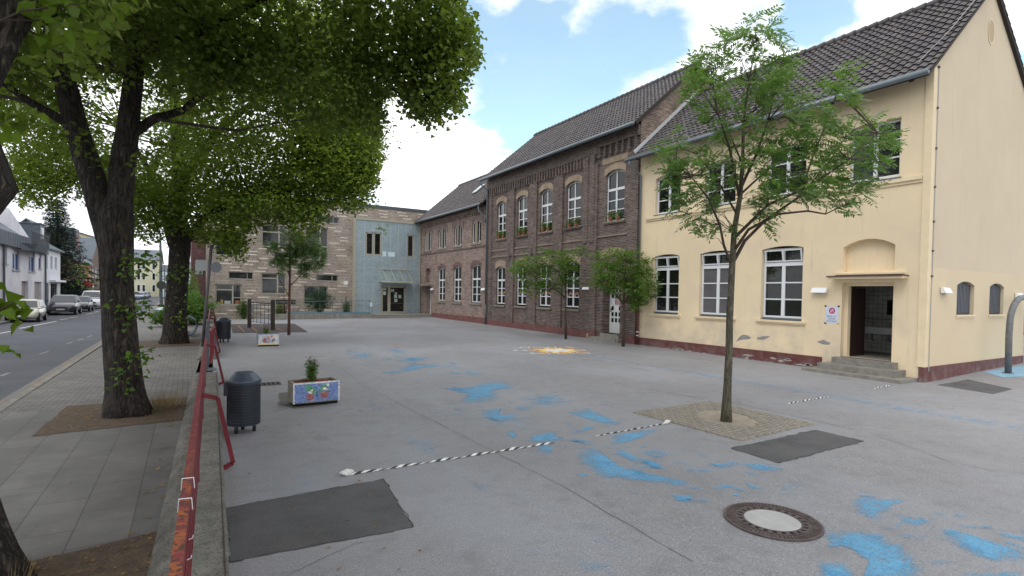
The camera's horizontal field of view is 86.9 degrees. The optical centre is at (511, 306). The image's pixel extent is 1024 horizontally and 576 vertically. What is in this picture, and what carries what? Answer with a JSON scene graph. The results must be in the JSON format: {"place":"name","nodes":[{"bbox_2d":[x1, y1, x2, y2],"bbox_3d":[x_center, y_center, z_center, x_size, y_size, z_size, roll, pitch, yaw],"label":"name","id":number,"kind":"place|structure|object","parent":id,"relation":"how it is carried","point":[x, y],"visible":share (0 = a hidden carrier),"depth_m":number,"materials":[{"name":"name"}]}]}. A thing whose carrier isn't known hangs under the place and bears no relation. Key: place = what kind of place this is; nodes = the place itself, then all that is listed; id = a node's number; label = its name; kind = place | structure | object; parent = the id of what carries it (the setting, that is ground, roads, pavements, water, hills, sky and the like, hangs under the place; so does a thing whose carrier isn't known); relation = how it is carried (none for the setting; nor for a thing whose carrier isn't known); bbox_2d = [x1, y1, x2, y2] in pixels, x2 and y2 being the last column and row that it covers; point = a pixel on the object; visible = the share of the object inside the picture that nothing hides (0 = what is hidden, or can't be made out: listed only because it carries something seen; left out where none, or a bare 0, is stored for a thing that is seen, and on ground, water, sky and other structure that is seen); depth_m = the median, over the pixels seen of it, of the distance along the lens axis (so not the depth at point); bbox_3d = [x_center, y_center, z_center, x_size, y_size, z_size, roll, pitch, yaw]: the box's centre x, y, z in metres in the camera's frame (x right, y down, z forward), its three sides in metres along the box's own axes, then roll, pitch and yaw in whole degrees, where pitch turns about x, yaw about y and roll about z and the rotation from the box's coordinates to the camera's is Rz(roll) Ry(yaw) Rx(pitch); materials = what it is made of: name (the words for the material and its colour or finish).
{"place":"outdoors","nodes":[
{"label":"outdoors","id":0,"kind":"place"},
{"bbox_2d":[0,312,62,324],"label":"pavement","id":1,"kind":"structure","parent":0,"point":[2,321],"depth_m":35.71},
{"bbox_2d":[0,208,48,307],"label":"white house","id":2,"kind":"structure","parent":1,"relation":"on","point":[24,248],"depth_m":45.41,"materials":[{"name":"grey"}]},
{"bbox_2d":[12,249,20,271],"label":"window","id":3,"kind":"structure","parent":2,"relation":"in","point":[14,251],"depth_m":44.14,"materials":[{"name":"blue"}]},
{"bbox_2d":[22,281,37,298],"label":"doorway","id":4,"kind":"structure","parent":2,"relation":"in","point":[23,282],"depth_m":50.19,"materials":[{"name":"grey"}]},
{"bbox_2d":[28,252,35,272],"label":"window","id":5,"kind":"structure","parent":2,"relation":"in","point":[30,255],"depth_m":48.62,"materials":[{"name":"blue"}]},
{"bbox_2d":[44,244,65,305],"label":"white house","id":6,"kind":"structure","parent":1,"relation":"on","point":[53,272],"depth_m":56.04,"materials":[{"name":"white paint"}]},
{"bbox_2d":[21,218,93,284],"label":"slate roofed house","id":7,"kind":"structure","parent":1,"relation":"on","point":[86,260],"depth_m":74.24,"materials":[{"name":"grey brick"}]},
{"bbox_2d":[40,200,99,294],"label":"spruce tree","id":8,"kind":"object","parent":1,"relation":"on","point":[53,225],"visible":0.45,"depth_m":61.62,"materials":[{"name":"green plant"}]},
{"bbox_2d":[80,237,99,290],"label":"brick corner house","id":9,"kind":"structure","parent":1,"relation":"on","point":[90,244],"depth_m":86.17,"materials":[{"name":"brick"}]},
{"bbox_2d":[134,249,163,296],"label":"long yellow house","id":10,"kind":"structure","parent":1,"relation":"on","point":[147,283],"depth_m":143.11,"materials":[{"name":"paint"}]},
{"bbox_2d":[0,297,163,399],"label":"road","id":11,"kind":"structure","parent":0,"point":[53,338],"depth_m":22.63,"materials":[{"name":"asphalt"}]},
{"bbox_2d":[4,299,46,321],"bbox_3d":[-32.468,0.274,36.167,1.980,1.470,3.875,0,2,-33],"label":"parked car","id":12,"kind":"object","parent":11,"relation":"on","point":[38,312],"visible":0.56,"depth_m":35.88,"materials":[{"name":"beige paint"}]},
{"bbox_2d":[46,295,81,314],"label":"parked car","id":13,"kind":"object","parent":11,"relation":"on","point":[64,303],"visible":0.91,"depth_m":44.97,"materials":[{"name":"grey paint"}]},
{"bbox_2d":[0,299,163,405],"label":"gutter strip","id":14,"kind":"object","parent":11,"relation":"on","point":[19,391],"visible":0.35,"depth_m":14.15,"materials":[{"name":"concrete"}]},
{"bbox_2d":[0,300,163,411],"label":"kerb","id":15,"kind":"structure","parent":14,"relation":"on","point":[7,404],"depth_m":12.99,"materials":[{"name":"concrete"}]},
{"bbox_2d":[78,296,93,311],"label":"parked car","id":16,"kind":"object","parent":11,"relation":"on","point":[86,302],"visible":0.43,"depth_m":51.87,"materials":[{"name":"grey paint"}]},
{"bbox_2d":[82,291,100,308],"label":"parked car","id":17,"kind":"object","parent":11,"relation":"on","point":[94,296],"visible":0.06,"depth_m":58.43,"materials":[{"name":"white paint"}]},
{"bbox_2d":[0,410,183,560],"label":"pavement","id":18,"kind":"structure","parent":0,"point":[91,494],"depth_m":6.26,"materials":[{"name":"concrete"}]},
{"bbox_2d":[29,531,156,575],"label":"soil","id":19,"kind":"structure","parent":18,"relation":"on","point":[128,559],"depth_m":4.43,"materials":[{"name":"soil"}]},
{"bbox_2d":[0,0,160,575],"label":"lime tree","id":20,"kind":"object","parent":19,"relation":"on","point":[18,18],"visible":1,"depth_m":4.06,"materials":[{"name":"green plant"}]},
{"bbox_2d":[32,397,187,435],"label":"soil","id":21,"kind":"structure","parent":18,"relation":"on","point":[67,421],"depth_m":9.20,"materials":[{"name":"soil"}]},
{"bbox_2d":[150,388,188,408],"bbox_3d":[-6.571,1.733,10.222,0.707,0.352,0.835,2,2,44],"label":"grass tuft","id":22,"kind":"object","parent":21,"relation":"on","point":[166,403],"visible":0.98,"depth_m":10.21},
{"bbox_2d":[0,0,487,418],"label":"lime tree","id":23,"kind":"object","parent":21,"relation":"on","point":[211,38],"visible":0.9,"depth_m":9.20,"materials":[{"name":"green plant"}]},
{"bbox_2d":[0,301,202,414],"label":"pavement","id":24,"kind":"structure","parent":0,"point":[81,381],"depth_m":13.34,"materials":[{"name":"concrete"}]},
{"bbox_2d":[136,233,165,307],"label":"street lamp","id":25,"kind":"object","parent":24,"relation":"on","point":[161,285],"visible":0.7,"depth_m":54.56,"materials":[{"name":"grey"}]},
{"bbox_2d":[147,307,164,325],"bbox_3d":[-20.066,0.638,31.442,1.914,1.354,1.886,1,1,-10],"label":"hedge shrub","id":26,"kind":"object","parent":24,"relation":"on","point":[158,313],"visible":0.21,"depth_m":30.97,"materials":[{"name":"green plant"}]},
{"bbox_2d":[139,339,200,347],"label":"soil","id":27,"kind":"structure","parent":24,"relation":"on","point":[153,344],"depth_m":21.60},
{"bbox_2d":[0,0,407,343],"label":"lime tree","id":28,"kind":"object","parent":27,"relation":"on","point":[347,173],"visible":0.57,"depth_m":20.17,"materials":[{"name":"green plant"}]},
{"bbox_2d":[163,289,218,323],"bbox_3d":[-20.111,0.026,34.038,3.128,2.263,4.189,0,2,-31],"label":"hedge shrub","id":29,"kind":"object","parent":24,"relation":"on","point":[198,299],"visible":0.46,"depth_m":33.64,"materials":[{"name":"green plant"}]},
{"bbox_2d":[188,269,201,293],"bbox_3d":[-22.521,-1.109,37.208,2.057,4.366,3.636,0,2,-31],"label":"hedge shrub","id":30,"kind":"object","parent":24,"relation":"on","point":[191,282],"visible":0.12,"depth_m":37.25,"materials":[{"name":"green plant"}]},
{"bbox_2d":[190,227,204,299],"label":"purple brick building","id":31,"kind":"structure","parent":24,"relation":"on","point":[197,253],"depth_m":40.04,"materials":[{"name":"grey brick"}]},
{"bbox_2d":[195,245,221,346],"bbox_3d":[-11.308,-0.341,20.122,0.951,3.899,0.150,1,1,-10],"label":"leaning sign pole","id":32,"kind":"object","parent":24,"relation":"on","point":[207,266],"visible":0.92,"depth_m":20.09,"materials":[{"name":"metal"}]},
{"bbox_2d":[0,0,1023,264],"label":"sky","id":33,"kind":"structure","parent":0,"point":[548,63],"materials":[{"name":"white"}]},
{"bbox_2d":[213,317,1023,575],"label":"schoolyard","id":34,"kind":"structure","parent":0,"point":[503,516],"depth_m":7.47,"materials":[{"name":"asphalt"}]},
{"bbox_2d":[147,372,229,575],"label":"retaining wall","id":35,"kind":"structure","parent":34,"relation":"on","point":[210,556],"depth_m":5.47,"materials":[{"name":"concrete"}]},
{"bbox_2d":[168,338,234,575],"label":"red railing","id":36,"kind":"object","parent":35,"relation":"on","point":[181,556],"visible":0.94,"depth_m":3.97,"materials":[{"name":"metal"}]},
{"bbox_2d":[196,320,216,363],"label":"retaining wall","id":37,"kind":"structure","parent":34,"relation":"on","point":[200,352],"depth_m":19.18,"materials":[{"name":"concrete"}]},
{"bbox_2d":[208,308,220,352],"bbox_3d":[-14.964,0.889,27.092,0.425,0.998,22.214,0,1,-29],"label":"red railing","id":38,"kind":"object","parent":37,"relation":"on","point":[214,318],"visible":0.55,"depth_m":24.12,"materials":[{"name":"paint"}]},
{"bbox_2d":[205,321,216,370],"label":"red gate","id":39,"kind":"structure","parent":34,"relation":"on","point":[211,332],"depth_m":14.48,"materials":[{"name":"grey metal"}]},
{"bbox_2d":[215,317,230,341],"bbox_3d":[-12.203,1.005,22.857,0.595,1.046,0.574,0,2,-31],"label":"litter bin","id":40,"kind":"object","parent":34,"relation":"on","point":[223,327],"visible":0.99,"depth_m":22.66,"materials":[{"name":"grey metal"}]},
{"bbox_2d":[236,299,246,318],"bbox_3d":[-19.857,0.219,40.020,1.097,1.591,0.492,0,2,-31],"label":"climbing plant","id":41,"kind":"object","parent":34,"relation":"on","point":[243,306],"visible":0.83,"depth_m":39.93,"materials":[{"name":"green plant"}]},
{"bbox_2d":[223,371,261,433],"bbox_3d":[-4.244,1.511,8.527,0.536,0.950,0.512,0,2,-31],"label":"litter bin","id":42,"kind":"object","parent":34,"relation":"on","point":[242,391],"visible":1,"depth_m":8.35,"materials":[{"name":"grey metal"}]},
{"bbox_2d":[257,333,279,346],"bbox_3d":[-9.740,1.332,21.606,0.806,0.502,0.510,0,1,-28],"label":"mosaic planter","id":43,"kind":"object","parent":34,"relation":"on","point":[270,339],"visible":1,"depth_m":21.39,"materials":[{"name":"multicoloured"}]},
{"bbox_2d":[231,324,306,332],"bbox_3d":[-14.315,1.251,31.408,3.740,0.051,8.463,0,1,-27],"label":"safety mat","id":44,"kind":"object","parent":34,"relation":"on","point":[235,328],"visible":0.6,"depth_m":30.67,"materials":[{"name":"rubber"}]},
{"bbox_2d":[247,298,274,329],"bbox_3d":[-14.173,0.425,30.492,3.053,1.728,0.281,2,2,40],"label":"rope play frame","id":45,"kind":"object","parent":44,"relation":"on","point":[249,312],"visible":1,"depth_m":30.19,"materials":[{"name":"grey"}]},
{"bbox_2d":[262,226,331,334],"bbox_3d":[-10.637,-1.260,26.693,3.008,5.420,3.381,0,2,-31],"label":"sapling","id":46,"kind":"object","parent":34,"relation":"on","point":[295,250],"visible":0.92,"depth_m":26.48,"materials":[{"name":"green plant"}]},
{"bbox_2d":[278,392,325,408],"bbox_3d":[-4.426,1.916,11.168,0.843,0.002,1.918,0,2,-31],"label":"damp patch","id":47,"kind":"object","parent":34,"relation":"on","point":[283,398],"visible":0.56,"depth_m":10.79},
{"bbox_2d":[288,377,339,406],"bbox_3d":[-3.956,1.706,10.790,0.885,0.462,0.491,0,2,-34],"label":"mosaic planter","id":48,"kind":"object","parent":34,"relation":"on","point":[307,393],"visible":0.99,"depth_m":10.60,"materials":[{"name":"multicoloured"}]},
{"bbox_2d":[301,356,320,381],"bbox_3d":[-3.970,1.298,10.749,0.468,0.620,0.358,2,2,30],"label":"flowering plant","id":49,"kind":"object","parent":48,"relation":"in","point":[311,375],"visible":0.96,"depth_m":10.74,"materials":[{"name":"green plant"}]},
{"bbox_2d":[203,190,432,319],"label":"modern school building","id":50,"kind":"structure","parent":34,"relation":"on","point":[377,269],"depth_m":43.78,"materials":[{"name":"brick"}]},
{"bbox_2d":[215,284,240,305],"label":"window","id":51,"kind":"structure","parent":50,"relation":"in","point":[225,292],"depth_m":39.81,"materials":[{"name":"beige"}]},
{"bbox_2d":[229,272,252,279],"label":"window","id":52,"kind":"structure","parent":50,"relation":"in","point":[232,275],"depth_m":40.21,"materials":[{"name":"beige"}]},
{"bbox_2d":[261,273,285,294],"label":"window","id":53,"kind":"structure","parent":50,"relation":"in","point":[270,283],"depth_m":41.36,"materials":[{"name":"beige"}]},
{"bbox_2d":[261,225,285,247],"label":"window","id":54,"kind":"structure","parent":50,"relation":"in","point":[266,236],"depth_m":41.22,"materials":[{"name":"beige"}]},
{"bbox_2d":[303,286,327,304],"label":"window","id":55,"kind":"structure","parent":50,"relation":"in","point":[306,288],"depth_m":42.78,"materials":[{"name":"beige"}]},
{"bbox_2d":[305,227,327,260],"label":"window","id":56,"kind":"structure","parent":50,"relation":"in","point":[324,237],"depth_m":43.16,"materials":[{"name":"beige"}]},
{"bbox_2d":[316,275,337,281],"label":"window","id":57,"kind":"structure","parent":50,"relation":"in","point":[328,278],"depth_m":43.39,"materials":[{"name":"beige"}]},
{"bbox_2d":[366,232,372,254],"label":"window","id":58,"kind":"structure","parent":50,"relation":"in","point":[369,236],"depth_m":44.65,"materials":[{"name":"beige"}]},
{"bbox_2d":[374,233,380,254],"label":"window","id":59,"kind":"structure","parent":50,"relation":"in","point":[377,236],"depth_m":44.99,"materials":[{"name":"beige"}]},
{"bbox_2d":[381,286,404,312],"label":"entrance door","id":60,"kind":"structure","parent":50,"relation":"in","point":[392,297],"depth_m":45.82,"materials":[{"name":"beige"}]},
{"bbox_2d":[407,235,413,256],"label":"window","id":61,"kind":"structure","parent":50,"relation":"in","point":[410,238],"depth_m":46.45,"materials":[{"name":"beige"}]},
{"bbox_2d":[226,479,412,560],"bbox_3d":[-1.914,2.092,5.433,1.713,0.001,1.439,0,2,-31],"label":"asphalt patch","id":62,"kind":"object","parent":34,"relation":"on","point":[257,529],"visible":0.94,"depth_m":5.31,"materials":[{"name":"asphalt"}]},
{"bbox_2d":[226,479,413,561],"bbox_3d":[-1.913,2.091,5.434,1.735,0.001,1.459,0,2,-31],"label":"patch seam","id":63,"kind":"object","parent":62,"relation":"on","point":[229,539],"visible":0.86,"depth_m":5.07,"materials":[{"name":"grey"}]},
{"bbox_2d":[304,286,334,311],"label":"round shrub","id":64,"kind":"object","parent":34,"relation":"on","point":[315,296],"visible":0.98,"depth_m":41.15,"materials":[{"name":"green plant"}]},
{"bbox_2d":[21,342,834,575],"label":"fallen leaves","id":65,"kind":"object","parent":34,"relation":"on","point":[93,559],"visible":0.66,"depth_m":4.94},
{"bbox_2d":[339,442,554,475],"bbox_3d":[-0.732,2.040,7.396,3.188,0.049,0.133,0,2,-31],"label":"striped tape","id":66,"kind":"object","parent":34,"relation":"on","point":[345,472],"visible":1,"depth_m":7.13,"materials":[{"name":"white"}]},
{"bbox_2d":[414,173,487,323],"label":"brick annexe","id":67,"kind":"structure","parent":34,"relation":"on","point":[453,243],"depth_m":41.24,"materials":[{"name":"brick"}]},
{"bbox_2d":[436,268,444,303],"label":"window","id":68,"kind":"structure","parent":67,"relation":"in","point":[442,271],"depth_m":43.31,"materials":[{"name":"glass"}]},
{"bbox_2d":[437,228,445,249],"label":"paired window","id":69,"kind":"structure","parent":67,"relation":"in","point":[441,243],"depth_m":42.95,"materials":[{"name":"stone"}]},
{"bbox_2d":[451,266,461,303],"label":"window","id":70,"kind":"structure","parent":67,"relation":"in","point":[457,292],"depth_m":40.87,"materials":[{"name":"glass"}]},
{"bbox_2d":[453,224,461,247],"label":"paired window","id":71,"kind":"structure","parent":67,"relation":"in","point":[457,229],"depth_m":40.44,"materials":[{"name":"stone"}]},
{"bbox_2d":[469,265,480,305],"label":"window","id":72,"kind":"structure","parent":67,"relation":"in","point":[476,281],"depth_m":38.20,"materials":[{"name":"glass"}]},
{"bbox_2d":[471,219,480,244],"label":"paired window","id":73,"kind":"structure","parent":67,"relation":"in","point":[475,225],"depth_m":37.89,"materials":[{"name":"stone"}]},
{"bbox_2d":[508,245,590,338],"bbox_3d":[1.652,-0.700,26.543,4.150,4.670,2.683,1,1,-6],"label":"ornamental tree","id":74,"kind":"object","parent":34,"relation":"on","point":[538,284],"visible":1,"depth_m":26.21,"materials":[{"name":"green plant"}]},
{"bbox_2d":[478,62,729,343],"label":"dark brick building","id":75,"kind":"structure","parent":34,"relation":"on","point":[557,175],"depth_m":28.68,"materials":[{"name":"brick"}]},
{"bbox_2d":[494,267,505,306],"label":"window","id":76,"kind":"structure","parent":75,"relation":"in","point":[501,271],"depth_m":35.07,"materials":[{"name":"white paint"}]},
{"bbox_2d":[495,201,505,240],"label":"window","id":77,"kind":"structure","parent":75,"relation":"in","point":[502,207],"depth_m":34.98,"materials":[{"name":"white paint"}]},
{"bbox_2d":[513,267,526,308],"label":"window","id":78,"kind":"structure","parent":75,"relation":"in","point":[520,300],"depth_m":33.04,"materials":[{"name":"white paint"}]},
{"bbox_2d":[515,196,527,237],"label":"window","id":79,"kind":"structure","parent":75,"relation":"in","point":[523,201],"depth_m":32.80,"materials":[{"name":"glass"}]},
{"bbox_2d":[536,264,551,309],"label":"window","id":80,"kind":"structure","parent":75,"relation":"in","point":[545,300],"depth_m":30.75,"materials":[{"name":"white paint"}]},
{"bbox_2d":[537,189,552,234],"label":"window","id":81,"kind":"structure","parent":75,"relation":"in","point":[547,194],"depth_m":30.61,"materials":[{"name":"glass"}]},
{"bbox_2d":[562,262,579,311],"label":"window","id":82,"kind":"structure","parent":75,"relation":"in","point":[572,295],"depth_m":28.52,"materials":[{"name":"white paint"}]},
{"bbox_2d":[563,181,581,230],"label":"window","id":83,"kind":"structure","parent":75,"relation":"in","point":[574,190],"depth_m":28.46,"materials":[{"name":"glass"}]},
{"bbox_2d":[603,170,625,224],"bbox_3d":[4.915,-5.190,25.637,0.270,2.530,1.500,0,2,-31],"label":"window","id":84,"kind":"structure","parent":75,"relation":"in","point":[616,180],"depth_m":25.67,"materials":[{"name":"glass"}]},
{"bbox_2d":[609,286,619,333],"bbox_3d":[5.112,0.140,26.081,0.070,2.360,1.220,0,2,-31],"label":"door","id":85,"kind":"structure","parent":75,"relation":"in","point":[614,321],"depth_m":26.31,"materials":[{"name":"white paint"}]},
{"bbox_2d":[587,247,662,346],"bbox_3d":[4.976,-0.434,23.368,3.524,4.388,2.715,1,1,10],"label":"ornamental tree","id":86,"kind":"object","parent":34,"relation":"on","point":[611,284],"visible":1,"depth_m":23.07,"materials":[{"name":"green plant"}]},
{"bbox_2d":[295,331,996,571],"bbox_3d":[-1.401,1.738,18.564,9.418,0.152,28.497,1,1,-15],"label":"asphalt seam","id":87,"kind":"object","parent":34,"relation":"on","point":[574,492],"visible":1,"depth_m":7.57,"materials":[{"name":"asphalt"}]},
{"bbox_2d":[351,347,1023,575],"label":"blue paint","id":88,"kind":"object","parent":34,"relation":"on","point":[885,549],"visible":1,"depth_m":5.27,"materials":[{"name":"paint"}]},
{"bbox_2d":[632,409,813,440],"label":"sandy soil","id":89,"kind":"structure","parent":34,"relation":"on","point":[711,415],"depth_m":9.99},
{"bbox_2d":[646,3,909,422],"bbox_3d":[4.843,-1.710,9.821,5.025,7.698,2.650,1,1,-1],"label":"ash tree","id":90,"kind":"object","parent":89,"relation":"on","point":[676,165],"visible":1,"depth_m":9.63,"materials":[{"name":"green plant"}]},
{"bbox_2d":[633,401,813,440],"bbox_3d":[3.891,2.075,10.039,2.323,0.022,2.359,0,2,-31],"label":"pavement grid","id":91,"kind":"object","parent":34,"relation":"on","point":[685,415],"visible":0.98,"depth_m":9.79,"materials":[{"name":"beige stone"}]},
{"bbox_2d":[723,502,824,541],"bbox_3d":[2.633,2.167,5.471,0.920,0.015,0.920,0,2,-31],"label":"manhole cover","id":92,"kind":"object","parent":34,"relation":"on","point":[774,522],"visible":1,"depth_m":5.42,"materials":[{"name":"metal"}]},
{"bbox_2d":[733,430,862,462],"bbox_3d":[4.431,2.136,8.348,2.346,0.004,0.830,0,2,-31],"label":"asphalt patch","id":93,"kind":"object","parent":34,"relation":"on","point":[790,447],"visible":1,"depth_m":8.27,"materials":[{"name":"asphalt"}]},
{"bbox_2d":[625,0,1023,383],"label":"yellow school building","id":94,"kind":"structure","parent":34,"relation":"on","point":[944,79],"depth_m":17.00,"materials":[{"name":"beige"}]},
{"bbox_2d":[649,255,680,317],"bbox_3d":[6.552,-0.835,22.924,0.290,2.580,1.700,0,2,-31],"label":"window","id":95,"kind":"structure","parent":94,"relation":"in","point":[667,267],"depth_m":22.93,"materials":[{"name":"glass"}]},
{"bbox_2d":[653,175,680,215],"bbox_3d":[6.630,-4.718,22.843,0.260,1.710,1.480,0,2,-31],"label":"window","id":96,"kind":"structure","parent":94,"relation":"in","point":[662,206],"depth_m":23.13,"materials":[{"name":"glass"}]},
{"bbox_2d":[694,252,735,320],"bbox_3d":[7.860,-0.763,20.742,0.290,2.580,1.850,0,2,-31],"label":"window","id":97,"kind":"structure","parent":94,"relation":"in","point":[715,266],"depth_m":20.92,"materials":[{"name":"glass"}]},
{"bbox_2d":[702,162,735,208],"bbox_3d":[7.971,-4.645,20.605,0.260,1.710,1.500,0,2,-31],"label":"window","id":98,"kind":"structure","parent":94,"relation":"in","point":[722,172],"depth_m":20.55,"materials":[{"name":"glass"}]},
{"bbox_2d":[755,247,805,324],"bbox_3d":[9.225,-0.689,18.465,0.290,2.580,1.780,0,2,-31],"label":"window","id":99,"kind":"structure","parent":94,"relation":"in","point":[783,267],"depth_m":18.48,"materials":[{"name":"glass"}]},
{"bbox_2d":[769,145,806,197],"bbox_3d":[9.333,-4.571,18.333,0.260,1.710,1.500,0,2,-31],"label":"window","id":100,"kind":"structure","parent":94,"relation":"in","point":[788,165],"depth_m":18.30,"materials":[{"name":"glass"}]},
{"bbox_2d":[824,305,839,324],"bbox_3d":[10.045,0.272,16.976,0.006,0.595,0.485,0,2,-31],"label":"paper notice","id":101,"kind":"object","parent":94,"relation":"attached to","point":[832,314],"visible":1,"depth_m":16.96,"materials":[{"name":"white"}]},
{"bbox_2d":[849,288,865,355],"bbox_3d":[10.913,0.501,17.102,0.890,2.120,0.040,0,2,-31],"label":"door","id":102,"kind":"structure","parent":94,"relation":"in","point":[858,296],"depth_m":17.08,"materials":[{"name":"black"}]},
{"bbox_2d":[845,119,900,186],"bbox_3d":[10.736,-4.509,15.992,0.260,1.740,1.500,0,2,-31],"label":"window","id":103,"kind":"structure","parent":94,"relation":"in","point":[894,172],"depth_m":15.81,"materials":[{"name":"glass"}]},
{"bbox_2d":[955,282,975,317],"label":"shuttered window","id":104,"kind":"structure","parent":94,"relation":"in","point":[963,289],"depth_m":16.26,"materials":[{"name":"grey metal"}]},
{"bbox_2d":[988,284,1005,317],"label":"shuttered window","id":105,"kind":"structure","parent":94,"relation":"in","point":[995,290],"depth_m":17.44,"materials":[{"name":"grey metal"}]},
{"bbox_2d":[939,379,1010,393],"bbox_3d":[12.357,2.115,14.325,2.128,0.042,1.292,0,2,-31],"label":"asphalt patch","id":106,"kind":"object","parent":34,"relation":"on","point":[971,385],"visible":1,"depth_m":14.25,"materials":[{"name":"asphalt"}]},
{"bbox_2d":[985,365,1023,376],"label":"blue paint pad","id":107,"kind":"object","parent":34,"relation":"on","point":[1017,371],"visible":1,"depth_m":16.49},
{"bbox_2d":[1002,295,1023,373],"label":"arched pole","id":108,"kind":"object","parent":107,"relation":"on","point":[1017,300],"visible":1,"depth_m":16.31,"materials":[{"name":"metal"}]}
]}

